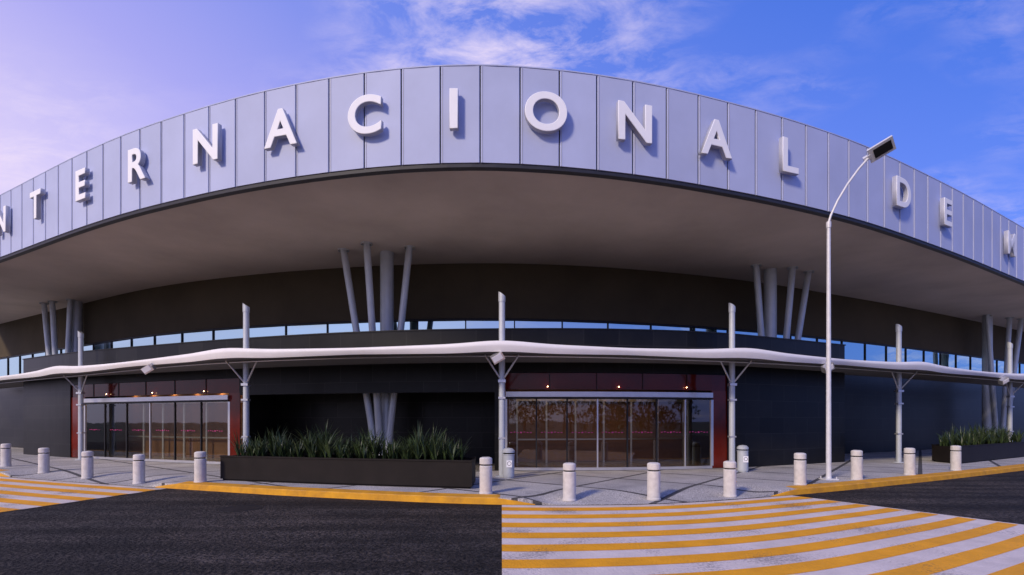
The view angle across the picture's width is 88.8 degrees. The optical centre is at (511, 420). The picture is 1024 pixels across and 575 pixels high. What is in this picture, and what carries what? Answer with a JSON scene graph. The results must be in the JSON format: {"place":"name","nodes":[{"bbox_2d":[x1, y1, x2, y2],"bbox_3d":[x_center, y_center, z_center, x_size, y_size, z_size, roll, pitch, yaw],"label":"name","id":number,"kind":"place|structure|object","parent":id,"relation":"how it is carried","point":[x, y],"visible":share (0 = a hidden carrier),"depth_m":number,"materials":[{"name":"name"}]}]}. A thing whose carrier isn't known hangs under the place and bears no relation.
{"place":"outdoors","nodes":[
{"label":"outdoors","id":0,"kind":"place"},
{"bbox_2d":[23,329,844,470],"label":"entrance block walls","id":1,"kind":"structure","parent":0,"point":[780,416],"depth_m":19.19,"materials":[{"name":"black paint"}]},
{"bbox_2d":[0,470,1023,574],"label":"road","id":2,"kind":"structure","parent":0,"point":[167,531],"depth_m":8.61,"materials":[{"name":"black asphalt"}]},
{"bbox_2d":[0,477,165,511],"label":"crosswalk","id":3,"kind":"structure","parent":2,"relation":"on","point":[18,493],"depth_m":13.30,"materials":[{"name":"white paint"}]},
{"bbox_2d":[502,495,1023,574],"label":"crosswalk","id":4,"kind":"structure","parent":2,"relation":"on","point":[789,535],"depth_m":7.88,"materials":[{"name":"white paint"}]},
{"bbox_2d":[0,447,1023,504],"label":"sidewalk","id":5,"kind":"structure","parent":0,"point":[605,487],"depth_m":15.37,"materials":[{"name":"concrete"}]},
{"bbox_2d":[0,443,11,466],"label":"bollard","id":6,"kind":"object","parent":5,"relation":"on","point":[5,455],"visible":1,"depth_m":18.99,"materials":[{"name":"concrete"}]},
{"bbox_2d":[38,448,49,473],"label":"bollard","id":7,"kind":"object","parent":5,"relation":"on","point":[43,460],"visible":1,"depth_m":17.19,"materials":[{"name":"concrete"}]},
{"bbox_2d":[39,299,82,354],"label":"column","id":8,"kind":"structure","parent":5,"relation":"on","point":[74,321],"depth_m":27.37,"materials":[{"name":"metal"}]},
{"bbox_2d":[81,451,93,478],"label":"bollard","id":9,"kind":"object","parent":5,"relation":"on","point":[87,465],"visible":1,"depth_m":15.89,"materials":[{"name":"concrete"}]},
{"bbox_2d":[132,454,145,483],"bbox_3d":[-10.600,1.368,14.850,0.310,0.843,0.310,0,0,0],"label":"bollard","id":10,"kind":"object","parent":5,"relation":"on","point":[138,469],"visible":0.99,"depth_m":14.74,"materials":[{"name":"concrete"}]},
{"bbox_2d":[194,451,206,482],"bbox_3d":[-8.470,1.254,14.200,0.310,0.843,0.310,0,0,0],"label":"bollard","id":11,"kind":"object","parent":5,"relation":"on","point":[200,467],"visible":1,"depth_m":14.09,"materials":[{"name":"concrete"}]},
{"bbox_2d":[220,421,475,488],"bbox_3d":[-4.578,0.821,14.264,7.684,1.737,2.015,0,0,12],"label":"planter box","id":12,"kind":"object","parent":5,"relation":"on","point":[371,463],"visible":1,"depth_m":13.70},
{"bbox_2d":[338,241,414,451],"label":"column","id":13,"kind":"structure","parent":5,"relation":"on","point":[384,408],"depth_m":19.12,"materials":[{"name":"metal"}]},
{"bbox_2d":[70,454,711,470],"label":"entrance floor","id":14,"kind":"structure","parent":5,"relation":"on","point":[643,463],"depth_m":20.25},
{"bbox_2d":[116,389,687,461],"bbox_3d":[-6.289,0.160,21.480,28.267,2.980,5.690,0,0,8],"label":"vestibule lining","id":15,"kind":"object","parent":5,"relation":"on","point":[643,417],"visible":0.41,"depth_m":21.75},
{"bbox_2d":[128,399,683,462],"bbox_3d":[-5.840,0.370,22.501,26.077,2.600,2.339,0,0,7],"label":"screen","id":16,"kind":"object","parent":5,"relation":"on","point":[163,437],"visible":0.56,"depth_m":21.55,"materials":[{"name":"glass"}]},
{"bbox_2d":[479,457,492,493],"bbox_3d":[-0.600,1.254,12.000,0.310,0.843,0.310,0,0,0],"label":"bollard","id":17,"kind":"object","parent":5,"relation":"on","point":[485,475],"visible":1,"depth_m":11.87,"materials":[{"name":"concrete"}]},
{"bbox_2d":[502,448,514,477],"bbox_3d":[-0.100,1.230,15.296,0.360,0.880,0.369,0,0,0],"label":"litter bin","id":18,"kind":"object","parent":5,"relation":"on","point":[508,454],"visible":1,"depth_m":15.15,"materials":[{"name":"paint"}]},
{"bbox_2d":[0,292,1023,476],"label":"entrance canopy","id":19,"kind":"object","parent":5,"relation":"on","point":[501,352],"visible":0.91,"depth_m":17.01,"materials":[{"name":"white metal"}]},
{"bbox_2d":[71,378,239,463],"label":"door frames","id":20,"kind":"structure","parent":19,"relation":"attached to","point":[175,399],"depth_m":21.40,"materials":[{"name":"metal"}]},
{"bbox_2d":[71,378,240,456],"bbox_3d":[-15.121,0.025,21.632,10.593,3.250,0.153,0,0,23],"label":"red glass","id":21,"kind":"object","parent":20,"relation":"attached to","point":[230,386],"visible":0.89,"depth_m":21.00,"materials":[{"name":"red glass"}]},
{"bbox_2d":[22,328,845,359],"bbox_3d":[-5.808,-3.071,21.039,38.360,0.038,5.965,0,0,7],"label":"parapet cap","id":22,"kind":"object","parent":19,"relation":"on","point":[443,329],"visible":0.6,"depth_m":18.28,"materials":[{"name":"metal"}]},
{"bbox_2d":[505,373,712,469],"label":"door frames","id":23,"kind":"structure","parent":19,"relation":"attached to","point":[684,396],"depth_m":17.57,"materials":[{"name":"metal"}]},
{"bbox_2d":[505,373,726,467],"bbox_3d":[3.657,0.025,17.830,7.993,3.250,0.421,0,0,-7],"label":"red glass","id":24,"kind":"object","parent":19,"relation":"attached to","point":[716,385],"visible":0.88,"depth_m":17.75,"materials":[{"name":"red glass"}]},
{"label":"sliding door glass","id":25,"kind":"object","parent":24,"relation":"attached to","visible":0},
{"bbox_2d":[510,431,701,432],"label":"door decals","id":26,"kind":"object","parent":25,"relation":"attached to","point":[608,432],"depth_m":17.59,"materials":[{"name":"plastic"}]},
{"bbox_2d":[0,375,1023,461],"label":"tiled wall","id":27,"kind":"structure","parent":5,"relation":"on","point":[930,409],"depth_m":26.76,"materials":[{"name":"black tile"}]},
{"bbox_2d":[0,318,1023,374],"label":"clerestory frames","id":28,"kind":"structure","parent":27,"relation":"on","point":[489,319],"depth_m":22.99,"materials":[{"name":"black metal"}]},
{"bbox_2d":[0,263,1023,362],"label":"wall","id":29,"kind":"structure","parent":28,"relation":"on","point":[472,290],"depth_m":22.45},
{"bbox_2d":[0,171,1023,330],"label":"soffit","id":30,"kind":"structure","parent":29,"relation":"attached to","point":[445,217],"depth_m":18.34,"materials":[{"name":"paint"}]},
{"bbox_2d":[0,68,1023,285],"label":"fascia backing","id":31,"kind":"object","parent":30,"relation":"attached to","point":[520,167],"visible":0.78,"depth_m":13.84,"materials":[{"name":"grey metal"}]},
{"bbox_2d":[0,88,1015,257],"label":"airport name sign","id":32,"kind":"object","parent":31,"relation":"attached to","point":[136,156],"visible":1,"depth_m":13.90,"materials":[{"name":"white metal"}]},
{"bbox_2d":[0,66,1023,280],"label":"fascia panels","id":33,"kind":"object","parent":31,"relation":"attached to","point":[173,172],"visible":0.91,"depth_m":13.99,"materials":[{"name":"silver metal"}]},
{"bbox_2d":[0,66,992,266],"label":"fascia folds","id":34,"kind":"object","parent":33,"relation":"attached to","point":[482,160],"visible":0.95,"depth_m":14.30,"materials":[{"name":"grey metal"}]},
{"bbox_2d":[0,64,1023,227],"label":"roof coping","id":35,"kind":"object","parent":31,"relation":"on","point":[480,65],"visible":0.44,"depth_m":13.93,"materials":[{"name":"metal"}]},
{"bbox_2d":[0,320,1023,375],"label":"clerestory glazing","id":36,"kind":"structure","parent":28,"relation":"in","point":[854,351],"depth_m":23.72,"materials":[{"name":"blue glass"}]},
{"bbox_2d":[562,462,575,501],"bbox_3d":[1.280,1.357,11.650,0.310,0.843,0.310,0,0,0],"label":"bollard","id":37,"kind":"object","parent":5,"relation":"on","point":[569,482],"visible":1,"depth_m":11.53,"materials":[{"name":"concrete"}]},
{"bbox_2d":[647,462,660,500],"bbox_3d":[3.200,1.361,11.800,0.310,0.843,0.310,0,0,0],"label":"bollard","id":38,"kind":"object","parent":5,"relation":"on","point":[653,481],"visible":1,"depth_m":11.68,"materials":[{"name":"concrete"}]},
{"bbox_2d":[723,461,736,496],"bbox_3d":[5.150,1.369,12.350,0.310,0.843,0.310,0,0,0],"label":"bollard","id":39,"kind":"object","parent":5,"relation":"on","point":[729,480],"visible":1,"depth_m":12.23,"materials":[{"name":"concrete"}]},
{"bbox_2d":[737,445,748,471],"bbox_3d":[7.550,1.230,17.096,0.360,0.880,0.369,0,0,0],"label":"litter bin","id":40,"kind":"object","parent":5,"relation":"on","point":[742,457],"visible":1,"depth_m":16.96,"materials":[{"name":"paint"}]},
{"bbox_2d":[750,264,813,339],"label":"column","id":41,"kind":"structure","parent":5,"relation":"on","point":[767,326],"depth_m":21.51,"materials":[{"name":"metal"}]},
{"bbox_2d":[793,453,806,484],"bbox_3d":[7.500,1.254,13.600,0.310,0.843,0.310,0,0,0],"label":"bollard","id":42,"kind":"object","parent":5,"relation":"on","point":[799,469],"visible":0.99,"depth_m":13.48,"materials":[{"name":"concrete"}]},
{"bbox_2d":[850,450,862,479],"bbox_3d":[9.800,1.254,14.850,0.310,0.843,0.310,0,0,0],"label":"bollard","id":43,"kind":"object","parent":5,"relation":"on","point":[856,465],"visible":0.97,"depth_m":14.73,"materials":[{"name":"concrete"}]},
{"bbox_2d":[819,135,895,479],"bbox_3d":[9.699,-3.063,14.664,1.895,9.466,0.489,0,0,17],"label":"street lamp","id":44,"kind":"object","parent":5,"relation":"on","point":[882,148],"visible":1,"depth_m":14.79,"materials":[{"name":"white metal"}]},
{"bbox_2d":[903,448,915,474],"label":"bollard","id":45,"kind":"object","parent":5,"relation":"on","point":[909,461],"visible":1,"depth_m":15.98,"materials":[{"name":"concrete"}]},
{"bbox_2d":[950,445,961,470],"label":"bollard","id":46,"kind":"object","parent":5,"relation":"on","point":[955,458],"visible":1,"depth_m":17.50,"materials":[{"name":"concrete"}]},
{"bbox_2d":[931,422,1023,463],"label":"planter box","id":47,"kind":"object","parent":5,"relation":"on","point":[982,445],"visible":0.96,"depth_m":21.70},
{"bbox_2d":[982,314,1023,432],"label":"column","id":48,"kind":"structure","parent":5,"relation":"on","point":[989,410],"depth_m":31.39,"materials":[{"name":"metal"}]},
{"bbox_2d":[0,0,1023,226],"label":"sky","id":49,"kind":"structure","parent":0,"point":[942,78],"materials":[{"name":"blue"}]},
{"label":"ground","id":50,"kind":"structure","parent":0,"visible":0},
{"bbox_2d":[0,464,1023,504],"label":"kerb","id":51,"kind":"structure","parent":50,"relation":"on","point":[492,499],"depth_m":12.99,"materials":[{"name":"yellow paint"}]}
]}

